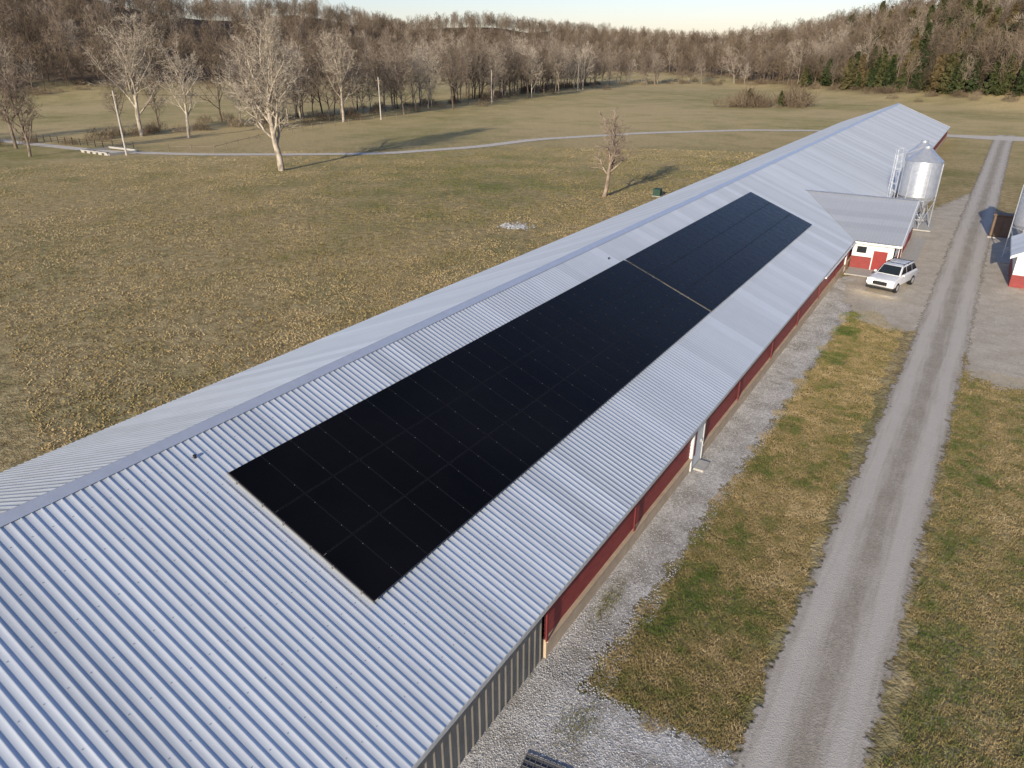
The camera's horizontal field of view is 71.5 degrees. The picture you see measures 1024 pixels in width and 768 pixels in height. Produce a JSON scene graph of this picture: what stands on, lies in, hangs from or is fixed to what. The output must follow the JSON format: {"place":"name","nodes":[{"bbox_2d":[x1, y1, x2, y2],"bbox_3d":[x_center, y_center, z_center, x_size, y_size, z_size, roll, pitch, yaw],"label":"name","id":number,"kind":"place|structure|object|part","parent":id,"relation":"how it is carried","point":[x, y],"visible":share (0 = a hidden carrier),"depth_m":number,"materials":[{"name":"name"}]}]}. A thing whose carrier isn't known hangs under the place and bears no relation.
{"place":"outdoors","nodes":[
{"label":"outdoors","id":0,"kind":"place"},
{"bbox_2d":[0,0,1023,767],"bbox_3d":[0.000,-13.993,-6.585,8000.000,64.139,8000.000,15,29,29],"label":"ground","id":1,"kind":"structure","parent":0,"point":[668,104],"depth_m":66.14,"materials":[{"name":"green plant"}]},
{"bbox_2d":[0,52,38,148],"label":"bare tree","id":2,"kind":"object","parent":1,"relation":"on","point":[11,129],"visible":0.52,"depth_m":124.95,"materials":[{"name":"brown plant"}]},
{"bbox_2d":[0,65,44,156],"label":"bare tree","id":3,"kind":"object","parent":1,"relation":"on","point":[7,92],"visible":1,"depth_m":114.16,"materials":[{"name":"brown plant"}]},
{"bbox_2d":[22,133,133,148],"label":"wooden fence","id":4,"kind":"object","parent":1,"relation":"on","point":[81,141],"visible":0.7,"depth_m":130.19,"materials":[{"name":"grey wood"}]},
{"bbox_2d":[80,146,136,155],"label":"culvert bridge","id":5,"kind":"structure","parent":1,"relation":"on","point":[94,151],"depth_m":121.29,"materials":[{"name":"concrete"}]},
{"bbox_2d":[110,90,127,154],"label":"utility pole","id":6,"kind":"object","parent":1,"relation":"on","point":[115,100],"visible":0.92,"depth_m":116.48,"materials":[{"name":"brown wood"}]},
{"bbox_2d":[81,6,174,135],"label":"sycamore tree","id":7,"kind":"object","parent":1,"relation":"on","point":[130,75],"visible":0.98,"depth_m":142.05,"materials":[{"name":"beige plant"}]},
{"bbox_2d":[155,37,211,137],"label":"sycamore tree","id":8,"kind":"object","parent":1,"relation":"on","point":[182,87],"visible":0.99,"depth_m":139.92,"materials":[{"name":"beige plant"}]},
{"bbox_2d":[227,55,274,126],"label":"bare tree","id":9,"kind":"object","parent":1,"relation":"on","point":[245,83],"visible":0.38,"depth_m":149.91,"materials":[{"name":"brown plant"}]},
{"bbox_2d":[211,8,309,170],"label":"sycamore tree","id":10,"kind":"object","parent":1,"relation":"on","point":[272,50],"visible":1,"depth_m":99.39,"materials":[{"name":"beige plant"}]},
{"bbox_2d":[167,114,405,151],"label":"field fence","id":11,"kind":"object","parent":1,"relation":"on","point":[270,133],"visible":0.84,"depth_m":134.39,"materials":[{"name":"brown wood"}]},
{"bbox_2d":[313,27,370,121],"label":"sycamore tree","id":12,"kind":"object","parent":1,"relation":"on","point":[339,64],"visible":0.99,"depth_m":168.43,"materials":[{"name":"beige plant"}]},
{"bbox_2d":[375,78,381,119],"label":"utility pole","id":13,"kind":"object","parent":1,"relation":"on","point":[378,80],"visible":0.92,"depth_m":176.07,"materials":[{"name":"brown wood"}]},
{"bbox_2d":[117,71,559,95],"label":"power lines","id":14,"kind":"object","parent":13,"relation":"attached to","point":[311,89],"visible":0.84,"depth_m":157.99,"materials":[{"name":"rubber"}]},
{"bbox_2d":[0,103,949,767],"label":"metal roof barn","id":15,"kind":"structure","parent":1,"relation":"on","point":[172,595],"depth_m":18.49,"materials":[{"name":"grey metal"}]},
{"bbox_2d":[227,192,811,602],"bbox_3d":[7.873,-5.011,37.405,5.096,2.075,49.881,15,29,29],"label":"solar panel array","id":16,"kind":"object","parent":15,"relation":"on","point":[350,471],"visible":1,"depth_m":24.66,"materials":[{"name":"black glass"}]},
{"bbox_2d":[689,423,704,471],"bbox_3d":[7.725,2.471,29.820,0.170,2.034,1.400,15,29,29],"label":"door","id":17,"kind":"structure","parent":15,"relation":"in","point":[696,457],"depth_m":29.80,"materials":[{"name":"white paint"}]},
{"bbox_2d":[491,70,493,103],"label":"utility pole","id":18,"kind":"object","parent":1,"relation":"on","point":[491,85],"visible":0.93,"depth_m":227.36,"materials":[{"name":"grey wood"}]},
{"bbox_2d":[97,24,909,131],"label":"creek tree line","id":19,"kind":"object","parent":1,"relation":"on","point":[531,65],"visible":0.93,"depth_m":222.49,"materials":[{"name":"brown plant"}]},
{"bbox_2d":[0,0,1023,95],"bbox_3d":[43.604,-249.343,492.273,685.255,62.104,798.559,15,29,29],"label":"distant trees","id":20,"kind":"object","parent":1,"relation":"on","point":[234,12],"visible":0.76,"depth_m":384.28,"materials":[{"name":"brown plant"}]},
{"bbox_2d":[0,68,1023,145],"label":"brush","id":21,"kind":"object","parent":1,"relation":"on","point":[790,101],"visible":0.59,"depth_m":217.38,"materials":[{"name":"brown plant"}]},
{"bbox_2d":[497,222,535,230],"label":"rock pile","id":22,"kind":"object","parent":1,"relation":"on","point":[519,226],"visible":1,"depth_m":70.61,"materials":[{"name":"stone"}]},
{"bbox_2d":[591,107,636,196],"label":"dead tree","id":23,"kind":"object","parent":1,"relation":"on","point":[613,155],"visible":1,"depth_m":81.24,"materials":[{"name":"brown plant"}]},
{"bbox_2d":[457,276,856,766],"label":"gravel strip","id":24,"kind":"object","parent":1,"relation":"on","point":[838,287],"visible":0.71,"depth_m":27.73,"materials":[{"name":"grey gravel"}]},
{"bbox_2d":[533,576,633,759],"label":"weeds","id":25,"kind":"object","parent":24,"relation":"on","point":[606,604],"visible":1,"depth_m":18.91,"materials":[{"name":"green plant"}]},
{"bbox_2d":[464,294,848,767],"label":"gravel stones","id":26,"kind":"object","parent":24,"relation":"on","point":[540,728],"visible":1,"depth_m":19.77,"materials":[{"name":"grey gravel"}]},
{"bbox_2d":[652,188,662,196],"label":"green utility box","id":27,"kind":"object","parent":1,"relation":"on","point":[657,192],"visible":0.95,"depth_m":85.25,"materials":[{"name":"paint"}]},
{"bbox_2d":[377,0,1023,106],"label":"cedar trees","id":28,"kind":"object","parent":1,"relation":"on","point":[883,71],"visible":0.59,"depth_m":261.96,"materials":[{"name":"green plant"}]},
{"bbox_2d":[586,310,904,755],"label":"roadside grass","id":29,"kind":"structure","parent":1,"relation":"on","point":[751,585],"depth_m":24.21,"materials":[{"name":"plant"}]},
{"bbox_2d":[835,193,985,331],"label":"gravel yard","id":30,"kind":"structure","parent":1,"relation":"on","point":[903,307],"depth_m":52.71,"materials":[{"name":"grey gravel"}]},
{"bbox_2d":[805,189,926,276],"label":"egg room wing","id":31,"kind":"structure","parent":30,"relation":"on","point":[874,220],"depth_m":58.22,"materials":[{"name":"grey metal"}]},
{"bbox_2d":[856,246,866,252],"bbox_3d":[27.847,-10.705,56.616,0.700,0.500,0.008,15,29,29],"label":"window","id":32,"kind":"structure","parent":31,"relation":"in","point":[861,249],"depth_m":56.61,"materials":[{"name":"black glass"}]},
{"bbox_2d":[870,234,908,269],"bbox_3d":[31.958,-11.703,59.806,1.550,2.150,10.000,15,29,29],"label":"doors red","id":33,"kind":"structure","parent":31,"relation":"in","point":[879,258],"depth_m":56.27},
{"bbox_2d":[866,257,917,292],"bbox_3d":[28.193,-8.101,52.604,4.772,1.785,2.173,-22,33,-38],"label":"white suv","id":34,"kind":"object","parent":30,"relation":"on","point":[893,275],"visible":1,"depth_m":51.78,"materials":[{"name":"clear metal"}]},
{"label":"windows","id":35,"kind":"part","parent":34,"relation":"part of","materials":[{"name":"black glass"}]},
{"bbox_2d":[888,140,934,220],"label":"feed bin","id":36,"kind":"object","parent":30,"relation":"on","point":[923,143],"visible":0.15,"depth_m":73.19,"materials":[{"name":"metal"}]},
{"bbox_2d":[887,145,944,231],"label":"feed bin","id":37,"kind":"object","parent":30,"relation":"on","point":[921,173],"visible":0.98,"depth_m":68.37,"materials":[{"name":"metal"}]},
{"bbox_2d":[963,223,1023,391],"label":"gravel pad","id":38,"kind":"object","parent":1,"relation":"on","point":[996,334],"visible":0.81,"depth_m":44.95,"materials":[{"name":"grey gravel"}]},
{"bbox_2d":[987,212,1013,239],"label":"brown storage cabinet","id":39,"kind":"object","parent":38,"relation":"on","point":[1001,225],"visible":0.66,"depth_m":65.92,"materials":[{"name":"paint"}]},
{"bbox_2d":[997,184,1023,263],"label":"feed bin","id":40,"kind":"object","parent":38,"relation":"on","point":[1003,257],"visible":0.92,"depth_m":58.31,"materials":[{"name":"metal"}]},
{"bbox_2d":[0,129,1023,155],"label":"gravel path","id":41,"kind":"structure","parent":0,"point":[1009,138],"depth_m":131.73,"materials":[{"name":"grey gravel"}]},
{"bbox_2d":[104,0,936,37],"label":"sky","id":42,"kind":"structure","parent":0,"point":[718,16],"materials":[{"name":"white"}]},
{"bbox_2d":[457,670,735,767],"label":"gravel driveway","id":43,"kind":"structure","parent":0,"point":[637,748],"depth_m":18.20,"materials":[{"name":"grey gravel"}]},
{"bbox_2d":[520,753,563,767],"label":"steel grate","id":44,"kind":"object","parent":43,"relation":"on","point":[531,761],"visible":1,"depth_m":17.56,"materials":[{"name":"grey metal"}]},
{"bbox_2d":[725,135,1015,767],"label":"gravel road","id":45,"kind":"structure","parent":0,"point":[825,674],"depth_m":24.68,"materials":[{"name":"grey gravel"}]},
{"bbox_2d":[877,369,1023,767],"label":"roadside grass","id":46,"kind":"structure","parent":0,"point":[945,593],"depth_m":23.11,"materials":[{"name":"plant"}]},
{"bbox_2d":[1008,233,1023,288],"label":"poultry barn","id":47,"kind":"structure","parent":0,"point":[1016,272],"depth_m":52.54,"materials":[{"name":"white metal"}]}
]}

